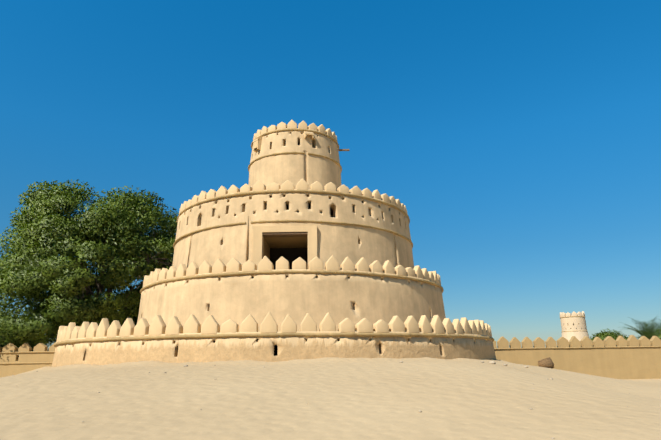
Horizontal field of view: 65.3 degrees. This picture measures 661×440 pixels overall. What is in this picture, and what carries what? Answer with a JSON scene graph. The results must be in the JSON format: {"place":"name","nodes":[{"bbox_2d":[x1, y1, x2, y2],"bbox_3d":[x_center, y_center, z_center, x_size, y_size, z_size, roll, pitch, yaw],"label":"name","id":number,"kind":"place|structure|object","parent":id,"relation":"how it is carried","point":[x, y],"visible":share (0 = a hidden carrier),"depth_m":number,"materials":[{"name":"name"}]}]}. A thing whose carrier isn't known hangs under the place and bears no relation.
{"place":"outdoors","nodes":[
{"label":"outdoors","id":0,"kind":"place"},
{"bbox_2d":[0,357,660,439],"bbox_3d":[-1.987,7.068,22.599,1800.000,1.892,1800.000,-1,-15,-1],"label":"sand ground","id":1,"kind":"structure","parent":0,"point":[355,398],"depth_m":11.15,"materials":[{"name":"beige sand"}]},
{"bbox_2d":[0,343,55,376],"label":"enclosure wall","id":2,"kind":"structure","parent":1,"relation":"on","point":[23,359],"depth_m":29.16,"materials":[{"name":"beige paint"}]},
{"bbox_2d":[17,331,56,351],"bbox_3d":[-19.528,8.961,33.162,5.959,4.387,5.000,-7,-16,22],"label":"bush","id":3,"kind":"object","parent":1,"relation":"on","point":[45,342],"visible":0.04,"depth_m":33.23,"materials":[{"name":"green plant"}]},
{"bbox_2d":[0,179,178,351],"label":"tree","id":4,"kind":"object","parent":1,"relation":"on","point":[118,248],"visible":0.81,"depth_m":35.25,"materials":[{"name":"green plant"}]},
{"bbox_2d":[52,120,495,366],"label":"round tower","id":5,"kind":"structure","parent":1,"relation":"on","point":[294,249],"depth_m":24.05,"materials":[{"name":"paint"}]},
{"bbox_2d":[0,361,660,438],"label":"stones","id":6,"kind":"object","parent":1,"relation":"on","point":[492,362],"visible":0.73,"depth_m":18.04,"materials":[{"name":"beige stone"}]},
{"bbox_2d":[538,357,553,368],"bbox_3d":[11.255,7.530,26.924,0.835,0.694,0.696,9,-18,-33],"label":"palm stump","id":7,"kind":"object","parent":1,"relation":"on","point":[547,362],"visible":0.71,"depth_m":26.73,"materials":[{"name":"beige stone"}]},
{"bbox_2d":[560,311,589,341],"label":"corner tower","id":8,"kind":"structure","parent":1,"relation":"on","point":[573,323],"depth_m":82.33,"materials":[{"name":"paint"}]},
{"bbox_2d":[493,335,660,378],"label":"enclosure wall","id":9,"kind":"structure","parent":1,"relation":"on","point":[630,357],"depth_m":32.33,"materials":[{"name":"beige paint"}]},
{"bbox_2d":[590,328,627,340],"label":"tree","id":10,"kind":"object","parent":1,"relation":"on","point":[603,336],"visible":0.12,"depth_m":76.76,"materials":[{"name":"green plant"}]},
{"bbox_2d":[619,317,660,339],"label":"palm tree","id":11,"kind":"object","parent":1,"relation":"on","point":[648,332],"visible":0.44,"depth_m":61.09,"materials":[{"name":"green plant"}]},
{"bbox_2d":[0,0,660,347],"label":"sky","id":12,"kind":"structure","parent":0,"point":[519,141],"materials":[{"name":"blue"}]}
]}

